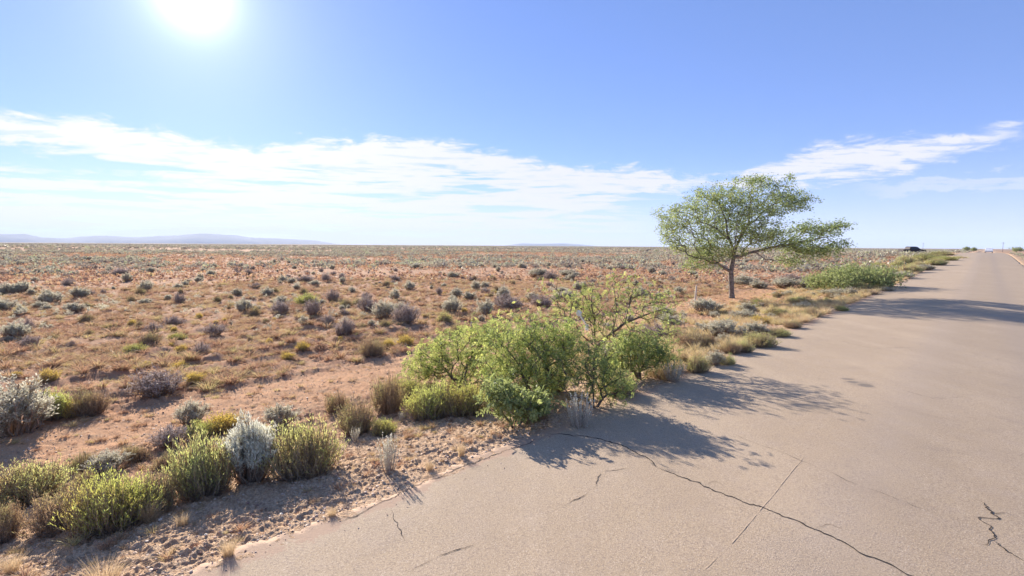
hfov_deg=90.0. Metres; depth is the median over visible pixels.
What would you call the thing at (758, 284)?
sagebrush
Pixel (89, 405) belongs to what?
rabbitbrush
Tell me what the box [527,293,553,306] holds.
dry shrub
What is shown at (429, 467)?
grass tuft
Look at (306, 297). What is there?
rabbitbrush
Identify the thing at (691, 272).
sagebrush
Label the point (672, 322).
sagebrush
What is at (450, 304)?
sagebrush
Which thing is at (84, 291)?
sagebrush
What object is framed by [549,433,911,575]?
road crack
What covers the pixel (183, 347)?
rabbitbrush
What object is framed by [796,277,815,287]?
sagebrush
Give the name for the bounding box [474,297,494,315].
sagebrush
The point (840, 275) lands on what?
mesquite bush
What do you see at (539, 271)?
sagebrush
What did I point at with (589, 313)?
mesquite bush
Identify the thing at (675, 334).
rabbitbrush
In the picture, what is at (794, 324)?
rabbitbrush
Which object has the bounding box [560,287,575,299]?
sagebrush
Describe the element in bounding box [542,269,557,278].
dry shrub
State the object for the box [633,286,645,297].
sagebrush
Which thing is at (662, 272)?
sagebrush
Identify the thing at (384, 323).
rabbitbrush
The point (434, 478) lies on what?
road edge
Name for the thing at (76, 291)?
sagebrush
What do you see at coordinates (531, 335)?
mesquite bush
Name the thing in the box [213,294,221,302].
rabbitbrush
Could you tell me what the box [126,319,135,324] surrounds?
rabbitbrush
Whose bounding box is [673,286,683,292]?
sagebrush
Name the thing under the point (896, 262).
rabbitbrush
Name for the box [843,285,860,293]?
sagebrush
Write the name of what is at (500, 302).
dry shrub
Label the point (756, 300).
rabbitbrush
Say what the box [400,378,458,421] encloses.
rabbitbrush
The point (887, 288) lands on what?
sagebrush
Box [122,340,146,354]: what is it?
rabbitbrush
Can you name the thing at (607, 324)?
sagebrush
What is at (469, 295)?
sagebrush
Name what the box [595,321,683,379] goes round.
mesquite bush
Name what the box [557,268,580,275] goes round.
sagebrush
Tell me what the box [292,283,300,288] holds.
sagebrush
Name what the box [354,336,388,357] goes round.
rabbitbrush
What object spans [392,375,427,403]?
rabbitbrush
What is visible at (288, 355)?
rabbitbrush
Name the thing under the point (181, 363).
rabbitbrush
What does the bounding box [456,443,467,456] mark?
grass tuft
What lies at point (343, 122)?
sky
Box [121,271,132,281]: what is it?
sagebrush
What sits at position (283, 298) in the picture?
sagebrush
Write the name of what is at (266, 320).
rabbitbrush
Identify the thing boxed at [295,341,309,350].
rabbitbrush
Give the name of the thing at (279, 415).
sagebrush
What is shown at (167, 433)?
dry shrub
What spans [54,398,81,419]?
rabbitbrush
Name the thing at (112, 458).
sagebrush
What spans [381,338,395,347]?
rabbitbrush
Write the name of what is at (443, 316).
rabbitbrush
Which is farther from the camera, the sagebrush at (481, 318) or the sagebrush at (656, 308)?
the sagebrush at (656, 308)
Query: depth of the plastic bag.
11.43 m
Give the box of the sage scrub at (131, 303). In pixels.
[0,266,808,365]
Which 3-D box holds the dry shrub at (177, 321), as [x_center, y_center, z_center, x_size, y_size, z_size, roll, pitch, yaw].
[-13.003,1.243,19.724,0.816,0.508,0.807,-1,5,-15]
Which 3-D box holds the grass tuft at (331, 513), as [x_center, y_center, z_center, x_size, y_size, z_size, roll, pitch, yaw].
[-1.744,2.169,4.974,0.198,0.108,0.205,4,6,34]
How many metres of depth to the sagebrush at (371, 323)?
18.41 m
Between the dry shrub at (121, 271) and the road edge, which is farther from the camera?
the dry shrub at (121, 271)
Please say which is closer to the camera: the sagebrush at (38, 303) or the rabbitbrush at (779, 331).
the rabbitbrush at (779, 331)
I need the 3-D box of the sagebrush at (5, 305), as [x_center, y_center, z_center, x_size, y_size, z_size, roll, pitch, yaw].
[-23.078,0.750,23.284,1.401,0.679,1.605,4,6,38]
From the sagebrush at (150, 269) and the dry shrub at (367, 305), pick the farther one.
the sagebrush at (150, 269)
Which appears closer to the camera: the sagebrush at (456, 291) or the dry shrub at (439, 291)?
the sagebrush at (456, 291)
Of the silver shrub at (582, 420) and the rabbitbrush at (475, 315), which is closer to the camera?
the silver shrub at (582, 420)
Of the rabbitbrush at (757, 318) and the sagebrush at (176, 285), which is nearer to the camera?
the rabbitbrush at (757, 318)
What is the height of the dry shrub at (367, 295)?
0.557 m
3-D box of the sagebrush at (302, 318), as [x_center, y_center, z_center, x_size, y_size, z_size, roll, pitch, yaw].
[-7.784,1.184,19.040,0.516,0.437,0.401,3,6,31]
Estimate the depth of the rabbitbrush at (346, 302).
24.74 m
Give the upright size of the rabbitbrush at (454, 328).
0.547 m
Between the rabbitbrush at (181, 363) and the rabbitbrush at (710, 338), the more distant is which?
the rabbitbrush at (710, 338)
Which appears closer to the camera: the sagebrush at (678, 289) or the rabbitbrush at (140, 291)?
the rabbitbrush at (140, 291)
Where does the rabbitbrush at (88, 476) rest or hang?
on the ground at (174, 536)
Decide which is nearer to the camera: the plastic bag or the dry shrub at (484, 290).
the plastic bag
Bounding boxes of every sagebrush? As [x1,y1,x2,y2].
[0,280,19,293]
[0,298,27,311]
[0,321,34,337]
[0,373,60,437]
[3,336,13,341]
[12,303,28,314]
[14,280,37,293]
[25,287,36,294]
[29,300,48,307]
[30,275,40,281]
[32,288,68,302]
[38,304,56,310]
[63,301,87,311]
[68,286,89,296]
[74,287,90,297]
[79,448,134,474]
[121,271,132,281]
[136,279,153,290]
[137,297,153,303]
[147,267,155,271]
[170,396,213,426]
[172,283,184,288]
[180,280,188,285]
[194,277,203,281]
[206,269,215,275]
[216,408,278,483]
[230,287,242,295]
[233,296,256,312]
[260,286,273,294]
[261,400,303,428]
[270,294,290,303]
[276,275,287,281]
[287,277,296,282]
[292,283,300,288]
[298,315,308,324]
[308,280,320,284]
[339,277,344,282]
[367,319,374,325]
[370,299,395,319]
[388,287,399,299]
[393,301,404,313]
[403,280,415,289]
[410,262,422,268]
[441,296,463,312]
[446,271,460,277]
[449,287,462,297]
[461,291,477,298]
[470,279,480,289]
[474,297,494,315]
[479,314,485,320]
[481,280,489,286]
[494,282,510,299]
[524,291,538,301]
[525,267,549,277]
[551,292,561,300]
[552,286,567,291]
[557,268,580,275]
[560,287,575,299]
[567,272,574,280]
[572,281,581,289]
[580,281,587,288]
[603,322,617,329]
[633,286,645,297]
[646,304,676,313]
[647,266,656,272]
[656,312,686,326]
[658,269,667,275]
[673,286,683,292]
[686,296,727,312]
[687,270,696,274]
[693,316,750,336]
[705,348,726,365]
[709,311,720,317]
[715,331,728,344]
[729,309,762,317]
[734,274,759,285]
[735,301,757,311]
[737,319,769,335]
[749,279,772,288]
[770,275,801,287]
[792,300,816,308]
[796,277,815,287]
[816,287,846,294]
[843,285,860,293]
[879,286,894,290]
[894,270,918,277]
[917,264,936,269]
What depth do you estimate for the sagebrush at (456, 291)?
28.72 m
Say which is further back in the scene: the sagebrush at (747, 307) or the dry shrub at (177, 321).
the sagebrush at (747, 307)
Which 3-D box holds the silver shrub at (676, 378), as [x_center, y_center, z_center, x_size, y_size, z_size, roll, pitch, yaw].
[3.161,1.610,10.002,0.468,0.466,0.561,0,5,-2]
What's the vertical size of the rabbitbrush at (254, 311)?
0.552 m
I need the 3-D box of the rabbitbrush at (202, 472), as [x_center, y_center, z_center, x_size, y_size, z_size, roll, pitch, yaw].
[-3.578,1.968,5.883,0.969,0.890,0.894,1,5,8]
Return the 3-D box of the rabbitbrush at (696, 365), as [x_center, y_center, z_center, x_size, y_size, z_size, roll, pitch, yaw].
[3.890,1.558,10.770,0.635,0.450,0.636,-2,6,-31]
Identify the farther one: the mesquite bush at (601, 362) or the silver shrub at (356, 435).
the mesquite bush at (601, 362)
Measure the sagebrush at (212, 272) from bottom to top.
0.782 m
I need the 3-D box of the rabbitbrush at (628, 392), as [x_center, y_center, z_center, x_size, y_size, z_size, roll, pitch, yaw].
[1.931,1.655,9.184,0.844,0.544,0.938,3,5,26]
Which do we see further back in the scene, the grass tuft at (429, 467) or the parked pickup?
the parked pickup
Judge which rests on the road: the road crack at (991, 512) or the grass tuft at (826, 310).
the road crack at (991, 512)
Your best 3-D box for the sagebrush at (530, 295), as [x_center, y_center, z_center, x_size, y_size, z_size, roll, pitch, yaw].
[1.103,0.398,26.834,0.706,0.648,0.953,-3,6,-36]
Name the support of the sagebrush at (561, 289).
on the ground at (174, 536)
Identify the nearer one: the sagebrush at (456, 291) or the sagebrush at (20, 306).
the sagebrush at (20, 306)
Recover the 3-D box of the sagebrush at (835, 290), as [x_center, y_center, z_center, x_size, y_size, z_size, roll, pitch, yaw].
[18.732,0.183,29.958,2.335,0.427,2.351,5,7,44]
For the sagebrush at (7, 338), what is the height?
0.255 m
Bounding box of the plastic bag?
[576,310,588,330]
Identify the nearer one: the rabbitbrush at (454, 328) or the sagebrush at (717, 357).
the sagebrush at (717, 357)
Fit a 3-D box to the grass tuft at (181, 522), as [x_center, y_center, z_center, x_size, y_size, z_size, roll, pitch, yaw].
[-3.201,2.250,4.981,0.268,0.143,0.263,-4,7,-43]
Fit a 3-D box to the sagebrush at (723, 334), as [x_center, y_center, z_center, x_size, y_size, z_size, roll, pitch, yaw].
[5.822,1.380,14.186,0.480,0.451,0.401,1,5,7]
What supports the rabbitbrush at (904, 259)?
on the ground at (174, 536)
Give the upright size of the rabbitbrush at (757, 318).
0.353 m
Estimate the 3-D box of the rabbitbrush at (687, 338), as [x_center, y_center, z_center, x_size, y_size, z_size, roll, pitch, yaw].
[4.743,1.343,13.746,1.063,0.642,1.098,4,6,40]
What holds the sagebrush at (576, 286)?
on the ground at (174, 536)
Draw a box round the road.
[187,252,1023,575]
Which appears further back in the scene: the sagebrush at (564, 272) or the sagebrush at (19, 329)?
the sagebrush at (564, 272)
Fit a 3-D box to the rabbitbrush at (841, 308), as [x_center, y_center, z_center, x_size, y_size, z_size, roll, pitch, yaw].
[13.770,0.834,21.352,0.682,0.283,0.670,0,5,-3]
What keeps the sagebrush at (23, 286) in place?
on the ground at (174, 536)
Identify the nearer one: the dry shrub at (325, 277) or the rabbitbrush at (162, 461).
the rabbitbrush at (162, 461)
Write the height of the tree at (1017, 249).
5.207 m
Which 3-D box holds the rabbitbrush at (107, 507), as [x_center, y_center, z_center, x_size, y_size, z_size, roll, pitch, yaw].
[-4.019,2.057,5.154,0.965,0.688,0.948,1,5,5]
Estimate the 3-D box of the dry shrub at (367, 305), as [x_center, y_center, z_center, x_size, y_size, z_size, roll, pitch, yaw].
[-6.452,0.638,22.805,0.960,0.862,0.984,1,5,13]
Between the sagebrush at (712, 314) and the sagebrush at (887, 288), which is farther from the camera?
the sagebrush at (887, 288)
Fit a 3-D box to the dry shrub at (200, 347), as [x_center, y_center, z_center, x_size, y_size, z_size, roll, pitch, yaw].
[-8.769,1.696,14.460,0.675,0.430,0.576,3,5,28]
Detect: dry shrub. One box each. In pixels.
[14,333,42,346]
[18,316,37,327]
[60,278,74,285]
[64,339,75,345]
[108,268,129,274]
[119,364,187,397]
[143,321,165,332]
[146,422,191,447]
[161,314,185,325]
[173,291,186,302]
[192,341,211,354]
[198,322,228,334]
[266,298,291,314]
[295,274,314,281]
[303,297,324,315]
[318,312,335,322]
[321,272,331,280]
[323,287,340,301]
[333,316,355,335]
[338,308,349,315]
[355,294,377,311]
[361,291,372,298]
[390,275,399,280]
[390,302,421,323]
[436,284,442,294]
[480,285,490,292]
[491,292,522,309]
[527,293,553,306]
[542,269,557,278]
[637,321,668,337]
[779,273,804,280]
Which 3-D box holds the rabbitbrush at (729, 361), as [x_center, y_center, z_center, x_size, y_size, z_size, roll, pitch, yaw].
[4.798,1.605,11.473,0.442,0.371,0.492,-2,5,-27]
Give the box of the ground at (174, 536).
[0,242,1023,575]
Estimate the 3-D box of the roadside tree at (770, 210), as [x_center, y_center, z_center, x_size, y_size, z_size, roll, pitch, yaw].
[13.727,-3.005,29.360,11.985,7.514,5.407,0,5,0]
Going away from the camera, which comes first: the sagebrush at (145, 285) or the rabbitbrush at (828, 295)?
the rabbitbrush at (828, 295)
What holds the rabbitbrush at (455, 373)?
on the ground at (174, 536)
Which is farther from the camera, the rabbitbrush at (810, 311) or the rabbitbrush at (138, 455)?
the rabbitbrush at (810, 311)
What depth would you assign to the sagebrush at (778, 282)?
36.27 m
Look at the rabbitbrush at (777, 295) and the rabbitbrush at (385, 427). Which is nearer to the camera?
the rabbitbrush at (385, 427)
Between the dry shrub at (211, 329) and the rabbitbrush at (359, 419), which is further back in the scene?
the dry shrub at (211, 329)
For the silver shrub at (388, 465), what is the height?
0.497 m
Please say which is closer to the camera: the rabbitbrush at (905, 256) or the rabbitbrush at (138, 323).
the rabbitbrush at (138, 323)
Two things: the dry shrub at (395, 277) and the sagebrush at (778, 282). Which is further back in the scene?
the dry shrub at (395, 277)
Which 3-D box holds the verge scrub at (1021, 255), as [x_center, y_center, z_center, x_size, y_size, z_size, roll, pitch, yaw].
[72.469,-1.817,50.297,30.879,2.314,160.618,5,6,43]
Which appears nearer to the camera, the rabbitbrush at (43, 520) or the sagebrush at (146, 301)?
the rabbitbrush at (43, 520)
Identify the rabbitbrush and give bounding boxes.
[0,452,78,507]
[0,496,29,543]
[5,468,95,540]
[10,370,22,377]
[36,367,61,383]
[37,386,74,421]
[50,456,164,539]
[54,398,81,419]
[64,385,115,416]
[67,448,100,473]
[71,468,100,486]
[76,311,97,322]
[84,328,94,334]
[120,444,153,463]
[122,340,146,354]
[126,294,135,301]
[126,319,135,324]
[127,463,179,519]
[134,287,146,294]
[134,320,145,327]
[134,330,162,345]
[150,450,173,470]
[161,420,245,503]
[166,333,187,340]
[168,359,189,368]
[173,344,187,351]
[182,370,205,383]
[183,419,218,439]
[202,409,243,433]
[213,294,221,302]
[246,306,260,315]
[254,409,351,481]
[261,317,269,323]
[279,352,296,359]
[292,292,319,304]
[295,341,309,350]
[298,287,307,293]
[324,388,352,415]
[332,393,379,437]
[339,297,354,307]
[352,298,362,305]
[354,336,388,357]
[358,322,368,328]
[369,371,408,415]
[369,415,398,436]
[378,318,390,326]
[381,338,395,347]
[382,280,390,285]
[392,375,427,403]
[396,333,413,344]
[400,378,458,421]
[425,380,440,392]
[435,310,452,322]
[435,374,488,417]
[446,370,466,381]
[446,381,457,387]
[448,321,466,334]
[468,312,478,317]
[511,411,551,421]
[530,364,570,392]
[596,363,642,396]
[663,327,707,349]
[664,328,689,339]
[677,354,688,363]
[683,327,699,332]
[683,352,713,372]
[699,332,720,346]
[718,339,743,353]
[720,353,736,365]
[734,340,755,352]
[739,330,781,347]
[748,314,772,323]
[749,298,764,303]
[765,306,790,316]
[766,327,792,337]
[772,290,781,297]
[782,320,802,328]
[784,295,814,303]
[798,305,822,315]
[823,292,833,297]
[834,305,849,310]
[849,281,868,287]
[852,287,881,294]
[888,259,904,266]
[896,254,916,262]
[897,257,910,263]
[898,265,914,272]
[899,263,925,271]
[908,252,941,260]
[912,260,928,264]
[924,257,949,265]
[925,250,955,255]
[929,255,959,260]
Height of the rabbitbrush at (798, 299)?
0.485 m
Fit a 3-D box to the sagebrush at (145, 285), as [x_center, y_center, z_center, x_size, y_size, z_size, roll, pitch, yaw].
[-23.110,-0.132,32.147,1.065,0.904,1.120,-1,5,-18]
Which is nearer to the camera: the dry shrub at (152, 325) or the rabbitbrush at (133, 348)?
the rabbitbrush at (133, 348)
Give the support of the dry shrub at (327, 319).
on the ground at (174, 536)
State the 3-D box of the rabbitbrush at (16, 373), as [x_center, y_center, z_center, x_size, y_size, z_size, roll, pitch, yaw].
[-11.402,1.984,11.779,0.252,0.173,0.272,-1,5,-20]
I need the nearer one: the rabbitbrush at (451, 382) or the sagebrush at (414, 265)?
the rabbitbrush at (451, 382)
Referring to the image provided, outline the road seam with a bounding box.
[697,456,803,575]
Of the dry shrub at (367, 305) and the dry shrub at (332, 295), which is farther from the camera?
the dry shrub at (332, 295)
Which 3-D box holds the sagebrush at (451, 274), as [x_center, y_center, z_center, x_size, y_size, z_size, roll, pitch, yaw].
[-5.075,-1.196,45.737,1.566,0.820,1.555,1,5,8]
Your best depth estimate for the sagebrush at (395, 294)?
27.18 m
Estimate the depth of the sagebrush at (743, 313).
19.91 m
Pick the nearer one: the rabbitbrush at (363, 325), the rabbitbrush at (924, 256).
the rabbitbrush at (363, 325)
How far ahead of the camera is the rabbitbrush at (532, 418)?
7.83 m
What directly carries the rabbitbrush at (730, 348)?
on the ground at (174, 536)
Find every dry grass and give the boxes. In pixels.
[0,251,954,294]
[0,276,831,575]
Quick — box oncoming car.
[985,248,992,252]
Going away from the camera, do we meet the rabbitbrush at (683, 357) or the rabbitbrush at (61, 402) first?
the rabbitbrush at (61, 402)
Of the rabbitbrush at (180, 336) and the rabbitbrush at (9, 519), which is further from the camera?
the rabbitbrush at (180, 336)
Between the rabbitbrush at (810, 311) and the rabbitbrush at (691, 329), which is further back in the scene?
the rabbitbrush at (810, 311)
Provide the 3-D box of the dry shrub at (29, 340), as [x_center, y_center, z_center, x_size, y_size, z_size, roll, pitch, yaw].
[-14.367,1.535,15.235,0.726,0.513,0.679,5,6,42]
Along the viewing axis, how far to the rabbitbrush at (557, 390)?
9.56 m
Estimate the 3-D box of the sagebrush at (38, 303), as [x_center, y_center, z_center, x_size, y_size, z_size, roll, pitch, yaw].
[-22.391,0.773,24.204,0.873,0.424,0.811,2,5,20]
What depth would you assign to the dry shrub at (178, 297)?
26.66 m
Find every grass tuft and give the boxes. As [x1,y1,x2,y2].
[0,548,33,574]
[58,542,146,575]
[130,495,164,523]
[168,509,193,525]
[216,534,240,557]
[326,505,338,516]
[422,459,434,471]
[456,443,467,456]
[799,317,811,322]
[820,306,836,313]
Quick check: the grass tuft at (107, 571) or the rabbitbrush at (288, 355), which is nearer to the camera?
the grass tuft at (107, 571)
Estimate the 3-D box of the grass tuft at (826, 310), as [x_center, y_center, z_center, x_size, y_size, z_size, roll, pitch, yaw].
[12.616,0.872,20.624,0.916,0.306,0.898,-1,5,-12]
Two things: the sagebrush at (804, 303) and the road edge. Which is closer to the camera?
the road edge
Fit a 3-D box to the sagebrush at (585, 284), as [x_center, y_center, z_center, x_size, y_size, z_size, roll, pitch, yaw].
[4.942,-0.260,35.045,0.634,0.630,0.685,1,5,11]
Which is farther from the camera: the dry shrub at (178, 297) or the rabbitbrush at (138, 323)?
the dry shrub at (178, 297)
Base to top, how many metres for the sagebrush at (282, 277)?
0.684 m
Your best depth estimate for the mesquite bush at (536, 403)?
7.41 m
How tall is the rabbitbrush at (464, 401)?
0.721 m
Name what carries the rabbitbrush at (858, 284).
on the ground at (174, 536)
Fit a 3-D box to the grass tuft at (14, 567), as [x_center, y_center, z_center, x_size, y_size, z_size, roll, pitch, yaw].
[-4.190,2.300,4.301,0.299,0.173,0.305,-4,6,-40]
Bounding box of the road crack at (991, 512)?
[978,501,1021,559]
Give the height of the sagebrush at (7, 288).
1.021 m
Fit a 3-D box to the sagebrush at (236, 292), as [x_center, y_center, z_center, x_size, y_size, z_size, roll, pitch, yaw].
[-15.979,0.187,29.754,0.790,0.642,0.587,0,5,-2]
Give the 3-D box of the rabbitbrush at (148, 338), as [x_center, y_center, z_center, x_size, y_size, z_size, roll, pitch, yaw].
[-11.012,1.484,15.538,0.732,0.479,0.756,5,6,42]
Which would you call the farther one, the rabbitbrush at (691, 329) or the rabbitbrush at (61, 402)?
the rabbitbrush at (691, 329)
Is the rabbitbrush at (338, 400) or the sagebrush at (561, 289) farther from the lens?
the sagebrush at (561, 289)
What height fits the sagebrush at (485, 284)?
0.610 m
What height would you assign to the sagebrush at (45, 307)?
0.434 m
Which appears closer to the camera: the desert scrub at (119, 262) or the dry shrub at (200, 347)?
the dry shrub at (200, 347)
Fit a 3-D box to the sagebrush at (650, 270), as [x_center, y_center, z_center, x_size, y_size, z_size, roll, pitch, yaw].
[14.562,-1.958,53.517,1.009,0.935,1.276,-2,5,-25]
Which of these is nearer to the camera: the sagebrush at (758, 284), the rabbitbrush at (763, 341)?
the rabbitbrush at (763, 341)
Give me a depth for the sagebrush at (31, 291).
30.35 m
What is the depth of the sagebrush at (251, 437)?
6.02 m
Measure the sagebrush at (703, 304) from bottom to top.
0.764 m
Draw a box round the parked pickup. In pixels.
[898,247,925,251]
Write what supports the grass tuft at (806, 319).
on the ground at (174, 536)
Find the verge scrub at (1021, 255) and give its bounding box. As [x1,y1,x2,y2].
[1009,252,1023,259]
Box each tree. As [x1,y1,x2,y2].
[652,172,858,297]
[1008,246,1023,252]
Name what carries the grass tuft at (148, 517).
on the ground at (174, 536)
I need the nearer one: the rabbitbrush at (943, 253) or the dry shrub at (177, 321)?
the dry shrub at (177, 321)
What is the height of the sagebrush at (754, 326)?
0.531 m
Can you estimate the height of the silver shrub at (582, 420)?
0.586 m
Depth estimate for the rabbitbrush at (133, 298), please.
26.65 m
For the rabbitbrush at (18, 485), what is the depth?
6.11 m
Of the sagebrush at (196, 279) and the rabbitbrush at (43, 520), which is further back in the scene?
the sagebrush at (196, 279)
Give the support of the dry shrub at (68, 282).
on the ground at (174, 536)
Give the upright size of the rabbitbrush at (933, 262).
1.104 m
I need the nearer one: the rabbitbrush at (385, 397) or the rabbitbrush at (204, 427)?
the rabbitbrush at (204, 427)
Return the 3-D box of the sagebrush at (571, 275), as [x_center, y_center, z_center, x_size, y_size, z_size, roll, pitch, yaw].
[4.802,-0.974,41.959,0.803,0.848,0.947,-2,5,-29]
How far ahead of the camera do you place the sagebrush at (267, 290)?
29.80 m
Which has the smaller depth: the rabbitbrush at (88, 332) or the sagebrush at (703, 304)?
the rabbitbrush at (88, 332)
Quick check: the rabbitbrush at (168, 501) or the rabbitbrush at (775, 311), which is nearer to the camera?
the rabbitbrush at (168, 501)
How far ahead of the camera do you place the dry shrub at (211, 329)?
17.10 m
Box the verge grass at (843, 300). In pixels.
[483,266,925,380]
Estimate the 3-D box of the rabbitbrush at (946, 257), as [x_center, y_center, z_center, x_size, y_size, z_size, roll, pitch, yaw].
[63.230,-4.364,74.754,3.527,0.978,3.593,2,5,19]
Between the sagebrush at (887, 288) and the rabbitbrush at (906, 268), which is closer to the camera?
the sagebrush at (887, 288)
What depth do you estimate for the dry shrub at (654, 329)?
16.15 m
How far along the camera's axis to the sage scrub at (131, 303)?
27.29 m
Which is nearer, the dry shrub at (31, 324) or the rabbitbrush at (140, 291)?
the dry shrub at (31, 324)
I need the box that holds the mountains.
[0,234,339,244]
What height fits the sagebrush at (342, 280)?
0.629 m
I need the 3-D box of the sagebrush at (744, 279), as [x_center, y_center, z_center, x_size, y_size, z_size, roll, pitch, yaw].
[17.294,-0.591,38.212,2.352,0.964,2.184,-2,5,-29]
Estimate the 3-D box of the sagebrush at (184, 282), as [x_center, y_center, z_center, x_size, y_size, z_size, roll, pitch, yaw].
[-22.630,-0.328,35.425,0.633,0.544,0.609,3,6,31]
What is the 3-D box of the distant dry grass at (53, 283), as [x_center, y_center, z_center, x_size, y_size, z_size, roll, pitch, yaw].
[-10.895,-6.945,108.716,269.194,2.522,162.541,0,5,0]
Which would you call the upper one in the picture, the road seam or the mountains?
the mountains
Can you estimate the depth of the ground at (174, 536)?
8.75 m
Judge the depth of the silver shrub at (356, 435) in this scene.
7.49 m
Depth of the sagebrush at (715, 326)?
15.57 m
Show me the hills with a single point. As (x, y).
(528, 244)
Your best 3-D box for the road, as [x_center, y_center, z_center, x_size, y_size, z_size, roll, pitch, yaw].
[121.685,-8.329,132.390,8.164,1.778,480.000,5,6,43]
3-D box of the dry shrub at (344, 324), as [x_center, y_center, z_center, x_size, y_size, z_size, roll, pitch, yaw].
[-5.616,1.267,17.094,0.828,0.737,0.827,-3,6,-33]
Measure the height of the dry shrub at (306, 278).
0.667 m
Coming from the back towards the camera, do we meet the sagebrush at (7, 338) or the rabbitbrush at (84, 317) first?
the rabbitbrush at (84, 317)
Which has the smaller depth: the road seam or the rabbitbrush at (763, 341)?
the road seam
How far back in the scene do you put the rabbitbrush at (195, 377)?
11.38 m
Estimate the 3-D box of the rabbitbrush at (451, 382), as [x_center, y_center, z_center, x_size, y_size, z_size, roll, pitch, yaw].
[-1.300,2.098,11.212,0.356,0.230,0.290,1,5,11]
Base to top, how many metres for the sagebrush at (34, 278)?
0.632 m
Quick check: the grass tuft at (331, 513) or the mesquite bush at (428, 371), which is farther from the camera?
the mesquite bush at (428, 371)
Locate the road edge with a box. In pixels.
[344,439,534,520]
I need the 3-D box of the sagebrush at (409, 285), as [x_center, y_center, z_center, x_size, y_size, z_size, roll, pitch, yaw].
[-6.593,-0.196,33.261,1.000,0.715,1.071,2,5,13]
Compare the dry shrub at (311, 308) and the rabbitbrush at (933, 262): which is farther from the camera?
the rabbitbrush at (933, 262)
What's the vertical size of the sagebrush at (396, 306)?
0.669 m
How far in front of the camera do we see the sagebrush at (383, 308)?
20.62 m
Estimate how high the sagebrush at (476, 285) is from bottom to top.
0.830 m
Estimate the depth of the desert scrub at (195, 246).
426.99 m
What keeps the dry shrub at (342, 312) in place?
on the ground at (174, 536)
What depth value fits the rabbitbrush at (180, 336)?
15.99 m
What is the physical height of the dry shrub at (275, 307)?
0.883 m
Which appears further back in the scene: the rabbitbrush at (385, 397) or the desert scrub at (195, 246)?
the desert scrub at (195, 246)
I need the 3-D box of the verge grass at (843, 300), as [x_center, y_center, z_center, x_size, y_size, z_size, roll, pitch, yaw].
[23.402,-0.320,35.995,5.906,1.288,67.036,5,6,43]
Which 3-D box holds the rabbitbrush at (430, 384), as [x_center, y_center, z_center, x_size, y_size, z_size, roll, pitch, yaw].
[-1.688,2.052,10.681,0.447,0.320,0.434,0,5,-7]
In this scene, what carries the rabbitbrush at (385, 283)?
on the ground at (174, 536)
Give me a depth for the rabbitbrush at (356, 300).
24.75 m
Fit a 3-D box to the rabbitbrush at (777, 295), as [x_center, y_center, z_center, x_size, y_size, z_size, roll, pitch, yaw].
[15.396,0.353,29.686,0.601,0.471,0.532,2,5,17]
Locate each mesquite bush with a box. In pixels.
[396,309,518,388]
[462,301,589,400]
[473,368,566,429]
[528,267,686,369]
[541,328,638,407]
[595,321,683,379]
[800,257,914,289]
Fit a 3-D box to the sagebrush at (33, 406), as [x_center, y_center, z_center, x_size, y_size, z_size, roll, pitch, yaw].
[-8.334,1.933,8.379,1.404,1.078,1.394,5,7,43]
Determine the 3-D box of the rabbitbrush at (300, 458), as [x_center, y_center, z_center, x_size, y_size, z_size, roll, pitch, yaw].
[-2.527,1.886,6.245,0.999,0.833,1.000,1,5,2]
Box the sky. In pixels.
[0,0,1023,248]
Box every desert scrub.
[0,243,982,252]
[0,247,958,275]
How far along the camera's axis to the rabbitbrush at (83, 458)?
7.00 m
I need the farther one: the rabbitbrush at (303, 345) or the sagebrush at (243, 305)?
the sagebrush at (243, 305)
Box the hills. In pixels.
[505,243,590,245]
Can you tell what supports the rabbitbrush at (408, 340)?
on the ground at (174, 536)
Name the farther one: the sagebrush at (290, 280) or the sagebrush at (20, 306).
the sagebrush at (290, 280)
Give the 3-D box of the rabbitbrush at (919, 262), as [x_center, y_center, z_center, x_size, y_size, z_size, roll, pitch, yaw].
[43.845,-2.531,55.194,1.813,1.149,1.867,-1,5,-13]
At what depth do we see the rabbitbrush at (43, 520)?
5.11 m
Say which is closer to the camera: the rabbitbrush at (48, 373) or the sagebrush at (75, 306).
the rabbitbrush at (48, 373)
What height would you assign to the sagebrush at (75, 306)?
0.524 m
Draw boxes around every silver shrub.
[350,428,359,441]
[377,432,399,472]
[566,391,594,427]
[662,358,686,381]
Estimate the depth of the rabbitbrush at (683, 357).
11.78 m
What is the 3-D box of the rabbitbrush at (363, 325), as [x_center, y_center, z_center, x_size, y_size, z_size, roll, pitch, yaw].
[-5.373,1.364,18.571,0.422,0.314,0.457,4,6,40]
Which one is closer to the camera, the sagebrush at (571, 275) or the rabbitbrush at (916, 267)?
the sagebrush at (571, 275)
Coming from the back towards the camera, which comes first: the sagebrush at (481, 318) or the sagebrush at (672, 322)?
the sagebrush at (481, 318)
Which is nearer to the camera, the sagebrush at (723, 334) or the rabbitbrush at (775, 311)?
the sagebrush at (723, 334)
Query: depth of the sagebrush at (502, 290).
26.54 m
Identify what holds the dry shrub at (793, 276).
on the ground at (174, 536)
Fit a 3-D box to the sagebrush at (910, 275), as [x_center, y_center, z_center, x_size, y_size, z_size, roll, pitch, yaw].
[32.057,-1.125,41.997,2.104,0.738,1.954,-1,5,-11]
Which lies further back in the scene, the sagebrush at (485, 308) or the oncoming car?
the oncoming car
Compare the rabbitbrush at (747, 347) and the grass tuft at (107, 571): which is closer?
the grass tuft at (107, 571)
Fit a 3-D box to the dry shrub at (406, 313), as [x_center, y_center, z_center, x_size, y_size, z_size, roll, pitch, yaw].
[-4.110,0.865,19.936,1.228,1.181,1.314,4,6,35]
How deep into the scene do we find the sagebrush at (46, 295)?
26.21 m
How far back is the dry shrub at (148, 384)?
10.54 m

